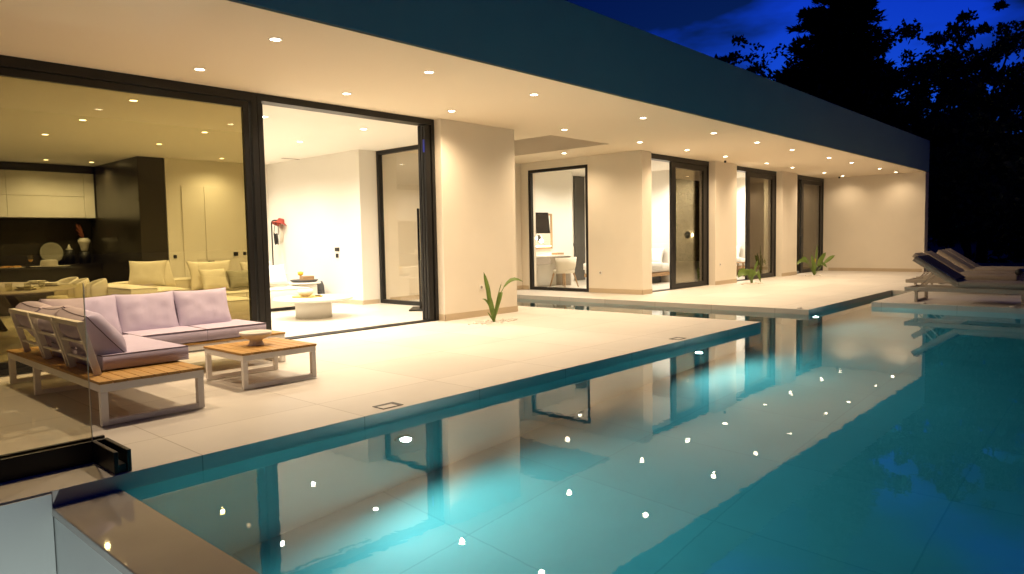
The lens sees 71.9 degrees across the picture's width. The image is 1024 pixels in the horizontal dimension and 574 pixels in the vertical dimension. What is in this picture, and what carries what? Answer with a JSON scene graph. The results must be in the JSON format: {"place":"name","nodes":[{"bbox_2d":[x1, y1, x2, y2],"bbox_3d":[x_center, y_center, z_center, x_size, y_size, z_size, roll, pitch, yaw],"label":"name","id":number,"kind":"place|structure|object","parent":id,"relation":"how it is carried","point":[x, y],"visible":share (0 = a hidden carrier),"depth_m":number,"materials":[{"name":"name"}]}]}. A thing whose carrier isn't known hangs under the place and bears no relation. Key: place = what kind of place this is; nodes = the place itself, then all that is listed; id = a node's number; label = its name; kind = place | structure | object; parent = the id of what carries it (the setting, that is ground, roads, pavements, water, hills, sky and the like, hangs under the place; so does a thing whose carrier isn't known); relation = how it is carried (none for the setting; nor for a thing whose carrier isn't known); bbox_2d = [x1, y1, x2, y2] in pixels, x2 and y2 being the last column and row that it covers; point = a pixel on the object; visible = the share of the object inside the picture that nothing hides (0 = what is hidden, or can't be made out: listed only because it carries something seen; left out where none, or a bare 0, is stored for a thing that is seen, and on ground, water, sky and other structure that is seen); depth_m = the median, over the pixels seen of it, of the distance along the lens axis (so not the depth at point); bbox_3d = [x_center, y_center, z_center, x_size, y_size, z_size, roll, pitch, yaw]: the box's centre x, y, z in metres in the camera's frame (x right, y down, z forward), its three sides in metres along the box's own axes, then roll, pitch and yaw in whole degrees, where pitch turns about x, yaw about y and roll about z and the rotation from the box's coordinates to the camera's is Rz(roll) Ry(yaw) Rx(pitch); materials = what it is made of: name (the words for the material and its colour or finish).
{"place":"outdoors","nodes":[
{"label":"outdoors","id":0,"kind":"place"},
{"bbox_2d":[0,266,80,316],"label":"kitchen island","id":1,"kind":"structure","parent":0,"point":[56,274],"depth_m":13.99,"materials":[{"name":"black paint"}]},
{"bbox_2d":[29,265,70,267],"bbox_3d":[-9.466,-0.418,14.486,0.720,0.034,0.720,2,5,42],"label":"serving platter","id":2,"kind":"object","parent":1,"relation":"on","point":[50,266],"visible":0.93,"depth_m":14.29,"materials":[{"name":"ceramic"}]},
{"bbox_2d":[40,260,57,265],"bbox_3d":[-9.481,-0.497,14.466,0.320,0.128,0.320,2,5,42],"label":"cake dish","id":3,"kind":"object","parent":2,"relation":"on","point":[48,262],"visible":0.98,"depth_m":14.35,"materials":[{"name":"ceramic"}]},
{"bbox_2d":[0,299,760,506],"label":"terrace","id":4,"kind":"structure","parent":0,"point":[418,369],"depth_m":6.32,"materials":[{"name":"tile"}]},
{"bbox_2d":[0,283,131,482],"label":"glass balustrade","id":5,"kind":"object","parent":4,"relation":"on","point":[110,455],"visible":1,"depth_m":4.12,"materials":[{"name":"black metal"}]},
{"bbox_2d":[7,301,204,425],"bbox_3d":[-3.643,0.539,6.217,2.560,0.811,0.859,2,5,42],"label":"outdoor sofa","id":6,"kind":"object","parent":4,"relation":"on","point":[117,360],"visible":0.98,"depth_m":5.64,"materials":[{"name":"white metal"}]},
{"bbox_2d":[38,287,285,361],"bbox_3d":[-3.511,0.462,7.244,0.829,0.824,2.138,2,5,42],"label":"outdoor sofa","id":7,"kind":"object","parent":4,"relation":"on","point":[196,320],"visible":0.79,"depth_m":7.20,"materials":[{"name":"fabric"}]},
{"bbox_2d":[203,337,316,389],"bbox_3d":[-2.420,0.720,6.806,0.772,0.327,0.752,2,5,42],"label":"coffee table","id":8,"kind":"object","parent":4,"relation":"on","point":[274,349],"visible":0.98,"depth_m":6.67,"materials":[{"name":"brown wood"}]},
{"bbox_2d":[239,330,271,345],"bbox_3d":[-2.459,0.492,6.782,0.300,0.130,0.300,2,5,42],"label":"bowl","id":9,"kind":"object","parent":8,"relation":"on","point":[255,337],"visible":1,"depth_m":6.72,"materials":[{"name":"ceramic"}]},
{"bbox_2d":[372,402,402,408],"bbox_3d":[-0.985,0.942,5.612,0.140,0.004,0.200,2,5,42],"label":"skimmer lid","id":10,"kind":"object","parent":4,"relation":"on","point":[388,405],"visible":1,"depth_m":5.61,"materials":[{"name":"tile"}]},
{"bbox_2d":[0,0,929,377],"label":"villa","id":11,"kind":"object","parent":4,"relation":"on","point":[490,166],"visible":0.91,"depth_m":12.12,"materials":[{"name":"paint"}]},
{"bbox_2d":[0,282,75,331],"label":"dining table","id":12,"kind":"object","parent":11,"relation":"on","point":[8,294],"visible":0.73,"depth_m":9.51,"materials":[{"name":"beige wood"}]},
{"bbox_2d":[12,287,39,289],"bbox_3d":[-6.380,0.024,9.272,0.310,0.024,0.310,2,5,42],"label":"plate","id":13,"kind":"object","parent":12,"relation":"on","point":[26,288],"visible":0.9,"depth_m":9.20,"materials":[{"name":"ceramic"}]},
{"bbox_2d":[15,285,35,288],"bbox_3d":[-6.381,0.006,9.271,0.240,0.038,0.240,2,5,42],"label":"soup plate","id":14,"kind":"object","parent":13,"relation":"on","point":[29,286],"visible":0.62,"depth_m":9.21,"materials":[{"name":"ceramic"}]},
{"bbox_2d":[38,283,60,285],"bbox_3d":[-6.620,-0.029,10.123,0.310,0.024,0.310,2,5,42],"label":"plate","id":15,"kind":"object","parent":12,"relation":"on","point":[50,285],"visible":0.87,"depth_m":10.05,"materials":[{"name":"ceramic"}]},
{"bbox_2d":[41,282,58,284],"bbox_3d":[-6.620,-0.046,10.121,0.240,0.038,0.240,2,5,42],"label":"soup plate","id":16,"kind":"object","parent":15,"relation":"on","point":[47,283],"visible":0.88,"depth_m":10.06,"materials":[{"name":"ceramic"}]},
{"bbox_2d":[46,277,78,298],"bbox_3d":[-7.820,0.227,12.314,0.533,0.794,0.507,1,5,32],"label":"dining chair","id":17,"kind":"object","parent":11,"relation":"on","point":[61,294],"visible":0.25,"depth_m":12.45,"materials":[{"name":"beige fabric"}]},
{"bbox_2d":[57,278,89,298],"bbox_3d":[-7.279,0.257,11.715,0.507,0.794,0.533,-5,5,-43],"label":"dining chair","id":18,"kind":"object","parent":11,"relation":"on","point":[77,292],"visible":0.51,"depth_m":11.62,"materials":[{"name":"beige fabric"}]},
{"bbox_2d":[0,156,168,282],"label":"kitchen unit","id":19,"kind":"object","parent":11,"relation":"on","point":[116,210],"visible":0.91,"depth_m":15.91,"materials":[{"name":"black paint"}]},
{"bbox_2d":[40,243,63,261],"bbox_3d":[-10.659,-0.793,16.355,0.095,0.475,0.480,2,5,42],"label":"display plate","id":20,"kind":"object","parent":19,"relation":"on","point":[51,251],"visible":0.88,"depth_m":16.36,"materials":[{"name":"beige ceramic"}]},
{"bbox_2d":[64,250,74,263],"bbox_3d":[-10.331,-0.705,16.497,0.200,0.330,0.200,2,5,42],"label":"canister","id":21,"kind":"object","parent":19,"relation":"on","point":[69,256],"visible":0.98,"depth_m":16.42,"materials":[{"name":"black metal"}]},
{"bbox_2d":[79,251,90,263],"bbox_3d":[-10.100,-0.701,16.707,0.240,0.285,0.240,2,5,42],"label":"canister","id":22,"kind":"object","parent":19,"relation":"on","point":[84,257],"visible":0.94,"depth_m":16.61,"materials":[{"name":"black metal"}]},
{"bbox_2d":[76,224,89,250],"bbox_3d":[-10.119,-1.160,16.665,0.260,0.634,0.292,2,5,42],"label":"vase","id":23,"kind":"object","parent":22,"relation":"on","point":[83,242],"visible":1,"depth_m":16.61,"materials":[{"name":"ceramic"}]},
{"bbox_2d":[85,278,107,297],"bbox_3d":[-6.835,0.266,11.460,0.507,0.794,0.533,-4,5,-40],"label":"dining chair","id":24,"kind":"object","parent":11,"relation":"on","point":[96,288],"visible":0.64,"depth_m":11.39,"materials":[{"name":"beige fabric"}]},
{"bbox_2d":[0,55,265,375],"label":"window","id":25,"kind":"structure","parent":11,"relation":"in","point":[13,67],"depth_m":8.64,"materials":[{"name":"black metal"}]},
{"bbox_2d":[181,186,206,276],"bbox_3d":[-7.111,-0.945,15.845,0.023,2.610,0.495,2,5,42],"label":"door","id":26,"kind":"structure","parent":11,"relation":"in","point":[192,197],"depth_m":15.80,"materials":[{"name":"paint"}]},
{"bbox_2d":[193,68,205,70],"bbox_3d":[-3.463,-2.413,7.833,0.139,0.006,0.139,2,5,42],"label":"downlight","id":27,"kind":"object","parent":11,"relation":"attached to","point":[200,69],"visible":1,"depth_m":7.83,"materials":[{"name":"white metal"}]},
{"bbox_2d":[107,260,311,310],"bbox_3d":[-5.396,0.006,12.901,2.127,1.060,3.667,2,5,42],"label":"indoor sofa","id":28,"kind":"object","parent":11,"relation":"on","point":[151,277],"visible":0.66,"depth_m":13.09,"materials":[{"name":"beige fabric"}]},
{"bbox_2d":[203,187,227,261],"bbox_3d":[-6.748,-0.975,16.195,0.088,2.610,0.495,2,5,42],"label":"door","id":29,"kind":"structure","parent":11,"relation":"in","point":[214,197],"depth_m":16.17,"materials":[{"name":"paint"}]},
{"bbox_2d":[227,296,249,320],"bbox_3d":[-4.767,0.398,11.588,1.007,0.431,0.868,2,5,42],"label":"ottoman","id":30,"kind":"object","parent":11,"relation":"on","point":[238,307],"visible":0.28,"depth_m":11.32,"materials":[{"name":"beige fabric"}]},
{"bbox_2d":[271,220,276,265],"bbox_3d":[-5.644,-0.650,16.677,0.400,1.876,0.400,2,5,42],"label":"coat rack","id":31,"kind":"object","parent":11,"relation":"on","point":[272,242],"visible":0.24,"depth_m":16.64,"materials":[{"name":"black metal"}]},
{"bbox_2d":[273,222,278,244],"bbox_3d":[-5.546,-1.254,16.606,0.092,0.527,0.170,-1,4,3],"label":"handbag","id":32,"kind":"object","parent":31,"relation":"hanging from","point":[276,240],"visible":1,"depth_m":16.56,"materials":[{"name":"black leather"}]},
{"bbox_2d":[272,218,286,226],"bbox_3d":[-5.481,-1.506,16.667,0.410,0.246,0.380,2,5,42],"label":"hat","id":33,"kind":"object","parent":31,"relation":"hanging from","point":[279,221],"visible":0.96,"depth_m":16.62,"materials":[{"name":"red fabric"}]},
{"bbox_2d":[279,224,283,243],"bbox_3d":[-5.419,-1.251,16.729,0.056,0.462,0.182,2,5,42],"label":"scarf","id":34,"kind":"object","parent":31,"relation":"hanging from","point":[281,234],"visible":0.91,"depth_m":16.69,"materials":[{"name":"beige fabric"}]},
{"bbox_2d":[268,37,282,41],"bbox_3d":[-2.256,-2.361,6.738,0.139,0.006,0.139,2,5,42],"label":"downlight","id":35,"kind":"object","parent":11,"relation":"attached to","point":[276,39],"visible":1,"depth_m":6.73,"materials":[{"name":"white metal"}]},
{"bbox_2d":[288,279,320,293],"bbox_3d":[-4.359,0.115,14.852,0.680,0.544,0.680,2,5,42],"label":"side table","id":36,"kind":"object","parent":11,"relation":"on","point":[304,283],"visible":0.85,"depth_m":14.66,"materials":[{"name":"white paint"}]},
{"bbox_2d":[299,276,313,279],"bbox_3d":[-4.313,-0.189,14.852,0.150,0.090,0.260,2,5,42],"label":"box","id":37,"kind":"object","parent":36,"relation":"on","point":[306,277],"visible":0.76,"depth_m":14.78,"materials":[{"name":"brown wood"}]},
{"bbox_2d":[273,294,352,318],"bbox_3d":[-3.490,0.353,12.427,1.360,0.360,1.360,2,5,42],"label":"round table","id":38,"kind":"object","parent":11,"relation":"on","point":[314,308],"visible":0.88,"depth_m":12.15,"materials":[{"name":"white paint"}]},
{"bbox_2d":[291,294,322,297],"bbox_3d":[-3.592,0.164,12.395,0.540,0.024,0.540,2,5,42],"label":"tray","id":39,"kind":"object","parent":38,"relation":"on","point":[310,296],"visible":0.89,"depth_m":12.29,"materials":[{"name":"wicker"}]},
{"bbox_2d":[297,289,313,296],"bbox_3d":[-3.622,0.102,12.390,0.290,0.130,0.290,2,5,42],"label":"bowl","id":40,"kind":"object","parent":39,"relation":"on","point":[305,292],"visible":1,"depth_m":12.29,"materials":[{"name":"ceramic"}]},
{"bbox_2d":[317,281,324,293],"bbox_3d":[-4.239,0.110,15.382,0.286,0.469,0.422,0,4,12],"label":"lantern","id":41,"kind":"object","parent":11,"relation":"on","point":[320,288],"visible":0.26,"depth_m":15.35,"materials":[{"name":"black metal"}]},
{"bbox_2d":[256,93,438,339],"bbox_3d":[-2.326,-0.981,10.417,0.220,3.246,3.035,2,5,42],"label":"sliding door","id":42,"kind":"structure","parent":11,"relation":"in","point":[425,127],"depth_m":11.26,"materials":[{"name":"black metal"}]},
{"bbox_2d":[376,145,419,305],"bbox_3d":[-1.656,-1.212,13.973,3.100,3.204,0.100,2,5,42],"label":"window","id":43,"kind":"structure","parent":11,"relation":"in","point":[379,154],"depth_m":14.92,"materials":[{"name":"black metal"}]},
{"bbox_2d":[409,208,421,310],"bbox_3d":[-1.741,-0.518,13.442,0.420,1.900,1.050,-1,4,-1],"label":"floor lamp","id":44,"kind":"object","parent":11,"relation":"on","point":[417,308],"visible":0.59,"depth_m":13.20,"materials":[{"name":"black metal"}]},
{"bbox_2d":[423,71,434,73],"bbox_3d":[-0.959,-2.481,8.162,0.139,0.006,0.139,2,5,42],"label":"downlight","id":45,"kind":"object","parent":11,"relation":"attached to","point":[428,72],"visible":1,"depth_m":8.16,"materials":[{"name":"white metal"}]},
{"bbox_2d":[536,212,549,233],"bbox_3d":[0.763,-1.720,19.108,0.533,0.589,0.204,-4,5,-36],"label":"lampshade","id":46,"kind":"object","parent":11,"relation":"attached to","point":[542,223],"visible":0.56,"depth_m":19.07,"materials":[{"name":"black fabric"}]},
{"bbox_2d":[536,214,552,248],"bbox_3d":[0.801,-1.528,19.372,0.057,0.970,0.950,2,5,42],"label":"mirror","id":47,"kind":"object","parent":11,"relation":"attached to","point":[544,240],"visible":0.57,"depth_m":19.56,"materials":[{"name":"brown wood"}]},
{"bbox_2d":[536,254,570,285],"bbox_3d":[0.957,-0.436,19.247,0.510,0.859,1.500,2,5,42],"label":"desk","id":48,"kind":"object","parent":11,"relation":"on","point":[545,267],"visible":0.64,"depth_m":19.52,"materials":[{"name":"white paint"}]},
{"bbox_2d":[528,164,588,291],"bbox_3d":[1.167,-1.436,17.616,1.880,3.054,0.100,2,5,42],"label":"window","id":49,"kind":"structure","parent":11,"relation":"in","point":[530,173],"depth_m":17.87,"materials":[{"name":"black metal"}]},
{"bbox_2d":[549,257,578,287],"bbox_3d":[1.401,-0.392,18.954,0.624,0.804,0.763,2,5,42],"label":"desk chair","id":50,"kind":"object","parent":11,"relation":"on","point":[564,266],"visible":0.96,"depth_m":18.67,"materials":[{"name":"beige fabric"}]},
{"bbox_2d":[583,243,693,282],"bbox_3d":[3.393,-0.655,20.046,2.850,1.099,2.000,2,5,42],"label":"bed","id":51,"kind":"object","parent":11,"relation":"on","point":[661,262],"visible":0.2,"depth_m":20.05,"materials":[{"name":"white fabric"}]},
{"bbox_2d":[651,153,708,291],"bbox_3d":[4.084,-1.577,17.549,0.230,3.242,3.130,2,5,42],"label":"sliding door","id":52,"kind":"structure","parent":11,"relation":"in","point":[675,163],"depth_m":18.01,"materials":[{"name":"black metal"}]},
{"bbox_2d":[684,231,690,238],"bbox_3d":[4.953,-1.464,19.888,0.210,0.210,0.035,2,5,42],"label":"wall lamp","id":53,"kind":"object","parent":11,"relation":"attached to","point":[687,234],"visible":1,"depth_m":19.88,"materials":[{"name":"black metal"}]},
{"bbox_2d":[693,171,699,280],"bbox_3d":[5.014,-1.668,19.026,0.093,3.160,0.380,2,5,42],"label":"curtain","id":54,"kind":"object","parent":11,"relation":"hanging from","point":[696,223],"visible":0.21,"depth_m":18.92,"materials":[{"name":"beige fabric"}]},
{"bbox_2d":[737,241,767,274],"bbox_3d":[6.589,-0.924,23.183,2.950,1.099,2.000,2,5,42],"label":"bed","id":55,"kind":"object","parent":11,"relation":"on","point":[740,251],"visible":0.06,"depth_m":23.14,"materials":[{"name":"white wood"}]},
{"bbox_2d":[750,178,763,272],"bbox_3d":[7.494,-1.897,21.748,0.093,3.160,1.200,2,5,42],"label":"curtain","id":56,"kind":"object","parent":11,"relation":"hanging from","point":[756,220],"visible":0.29,"depth_m":21.81,"materials":[{"name":"beige fabric"}]},
{"bbox_2d":[737,166,776,280],"bbox_3d":[7.076,-1.853,20.832,0.230,3.242,3.190,2,5,42],"label":"sliding door","id":57,"kind":"structure","parent":11,"relation":"in","point":[749,172],"depth_m":21.57,"materials":[{"name":"black metal"}]},
{"bbox_2d":[797,180,812,271],"bbox_3d":[10.179,-2.140,24.635,0.093,3.160,1.700,2,5,42],"label":"curtain","id":58,"kind":"object","parent":11,"relation":"hanging from","point":[808,227],"visible":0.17,"depth_m":24.80,"materials":[{"name":"beige fabric"}]},
{"bbox_2d":[797,175,823,273],"bbox_3d":[9.986,-2.121,24.026,0.230,3.242,2.970,2,5,42],"label":"sliding door","id":59,"kind":"structure","parent":11,"relation":"in","point":[804,180],"depth_m":24.64,"materials":[{"name":"black metal"}]},
{"bbox_2d":[468,318,516,324],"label":"pebbles","id":60,"kind":"object","parent":4,"relation":"on","point":[501,320],"visible":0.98,"depth_m":11.23,"materials":[{"name":"beige stone"}]},
{"bbox_2d":[484,273,522,321],"bbox_3d":[-0.149,0.154,11.235,0.660,0.805,0.070,-1,4,-4],"label":"plant","id":61,"kind":"object","parent":4,"relation":"on","point":[489,301],"visible":1,"depth_m":11.22,"materials":[{"name":"green plant"}]},
{"bbox_2d":[670,337,684,339],"bbox_3d":[2.114,0.657,9.014,0.140,0.004,0.200,2,5,42],"label":"skimmer lid","id":62,"kind":"object","parent":4,"relation":"on","point":[677,338],"visible":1,"depth_m":9.01,"materials":[{"name":"plastic"}]},
{"bbox_2d":[552,252,563,254],"bbox_3d":[1.263,-0.921,19.510,0.200,0.058,0.300,2,5,42],"label":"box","id":63,"kind":"object","parent":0,"point":[560,253],"visible":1,"depth_m":19.44,"materials":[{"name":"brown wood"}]},
{"bbox_2d":[123,294,1023,573],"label":"water","id":64,"kind":"structure","parent":0,"point":[861,438],"depth_m":4.21,"materials":[{"name":"teal liquid"}]},
{"bbox_2d":[517,263,1023,314],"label":"pool deck","id":65,"kind":"structure","parent":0,"point":[825,291],"depth_m":15.16,"materials":[{"name":"tile"}]},
{"bbox_2d":[742,282,762,284],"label":"pebbles","id":66,"kind":"object","parent":65,"relation":"on","point":[749,283],"visible":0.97,"depth_m":18.92,"materials":[{"name":"beige stone"}]},
{"bbox_2d":[738,261,760,282],"bbox_3d":[6.373,-0.394,18.960,0.687,0.624,0.123,-2,4,-15],"label":"plant","id":67,"kind":"object","parent":66,"relation":"on","point":[751,273],"visible":0.98,"depth_m":18.96,"materials":[{"name":"green plant"}]},
{"bbox_2d":[905,252,1020,294],"bbox_3d":[9.605,-0.314,15.078,2.000,0.847,0.680,2,5,42],"label":"sun lounger","id":68,"kind":"object","parent":65,"relation":"on","point":[1008,277],"visible":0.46,"depth_m":14.72,"materials":[{"name":"beige fabric"}]},
{"bbox_2d":[1015,268,1023,274],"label":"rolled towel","id":69,"kind":"object","parent":68,"relation":"on","point":[1020,271],"visible":1,"depth_m":14.25,"materials":[{"name":"fabric"}]},
{"bbox_2d":[904,256,1023,305],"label":"sun lounger","id":70,"kind":"object","parent":65,"relation":"on","point":[962,285],"visible":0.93,"depth_m":12.78,"materials":[{"name":"beige metal"}]},
{"bbox_2d":[917,255,964,279],"bbox_3d":[8.063,-0.376,13.252,0.640,0.440,0.810,2,5,42],"label":"towel","id":71,"kind":"object","parent":70,"relation":"on","point":[942,267],"visible":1,"depth_m":13.17,"materials":[{"name":"fabric"}]},
{"bbox_2d":[916,251,1023,284],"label":"sun lounger","id":72,"kind":"object","parent":65,"relation":"on","point":[946,262],"visible":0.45,"depth_m":16.04,"materials":[{"name":"beige fabric"}]},
{"bbox_2d":[934,249,1023,283],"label":"sun lounger","id":73,"kind":"object","parent":65,"relation":"on","point":[954,259],"visible":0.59,"depth_m":17.25,"materials":[{"name":"beige fabric"}]},
{"bbox_2d":[945,248,1023,270],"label":"sun lounger","id":74,"kind":"object","parent":65,"relation":"on","point":[963,258],"visible":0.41,"depth_m":18.13,"materials":[{"name":"beige fabric"}]},
{"bbox_2d":[565,0,1023,133],"label":"sky","id":75,"kind":"structure","parent":0,"point":[708,27],"materials":[{"name":"blue"}]},
{"bbox_2d":[928,171,1017,244],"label":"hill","id":76,"kind":"structure","parent":0,"point":[958,242],"depth_m":81.84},
{"bbox_2d":[927,244,1023,262],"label":"lawn","id":77,"kind":"structure","parent":0,"point":[956,248],"depth_m":54.33,"materials":[{"name":"plant"}]},
{"bbox_2d":[703,34,830,90],"bbox_3d":[10.366,-6.785,35.235,9.888,11.430,8.089,-1,4,-5],"label":"broadleaf tree","id":78,"kind":"object","parent":77,"relation":"on","point":[755,68],"visible":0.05,"depth_m":33.07,"materials":[{"name":"black plant"}]},
{"bbox_2d":[768,0,961,248],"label":"conifer tree","id":79,"kind":"object","parent":77,"relation":"on","point":[842,32],"visible":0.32,"depth_m":31.57,"materials":[{"name":"green plant"}]},
{"bbox_2d":[846,18,993,190],"bbox_3d":[17.528,-5.967,33.023,8.578,12.448,8.947,2,5,42],"label":"broadleaf tree","id":80,"kind":"object","parent":77,"relation":"on","point":[927,74],"visible":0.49,"depth_m":31.08,"materials":[{"name":"green plant"}]},
{"bbox_2d":[906,0,1023,262],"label":"broadleaf tree","id":81,"kind":"object","parent":77,"relation":"on","point":[1007,44],"visible":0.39,"depth_m":31.09,"materials":[{"name":"green plant"}]},
{"bbox_2d":[918,81,1023,260],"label":"broadleaf tree","id":82,"kind":"object","parent":77,"relation":"on","point":[963,180],"visible":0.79,"depth_m":29.48,"materials":[{"name":"green plant"}]},
{"bbox_2d":[972,57,1023,262],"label":"broadleaf tree","id":83,"kind":"object","parent":77,"relation":"on","point":[992,260],"visible":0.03,"depth_m":32.53,"materials":[{"name":"black plant"}]},
{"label":"pebbles","id":84,"kind":"object","parent":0,"visible":0},
{"bbox_2d":[797,246,834,274],"bbox_3d":[9.554,-0.836,22.229,1.328,0.956,0.085,-2,4,-11],"label":"plant","id":85,"kind":"object","parent":84,"relation":"in","point":[819,263],"visible":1,"depth_m":22.23,"materials":[{"name":"green plant"}]},
{"bbox_3d":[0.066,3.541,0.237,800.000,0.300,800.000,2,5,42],"label":"ground","id":86,"kind":"structure","parent":0,"visible":0},
{"bbox_2d":[0,494,56,573],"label":"retaining wall","id":87,"kind":"structure","parent":86,"relation":"on","point":[27,538],"depth_m":3.71,"materials":[{"name":"paint"}]},
{"bbox_2d":[52,490,259,573],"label":"infinity edge","id":88,"kind":"object","parent":86,"relation":"on","point":[119,532],"visible":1,"depth_m":3.41,"materials":[{"name":"paint"}]},
{"bbox_3d":[-7.245,-0.060,10.771,0.310,0.024,0.310,2,5,42],"label":"plate","id":89,"kind":"object","parent":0,"visible":0},
{"bbox_2d":[28,280,45,282],"bbox_3d":[-7.246,-0.078,10.770,0.240,0.038,0.240,2,5,42],"label":"soup plate","id":90,"kind":"object","parent":89,"relation":"on","point":[36,281],"visible":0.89,"depth_m":10.70,"materials":[{"name":"ceramic"}]},
{"bbox_3d":[-9.957,-0.370,13.948,0.600,0.029,0.600,2,5,42],"label":"serving platter","id":91,"kind":"object","parent":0,"visible":0},
{"bbox_2d":[0,266,21,267],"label":"pastries","id":92,"kind":"object","parent":91,"relation":"on","point":[10,266],"visible":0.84,"depth_m":13.87}
]}

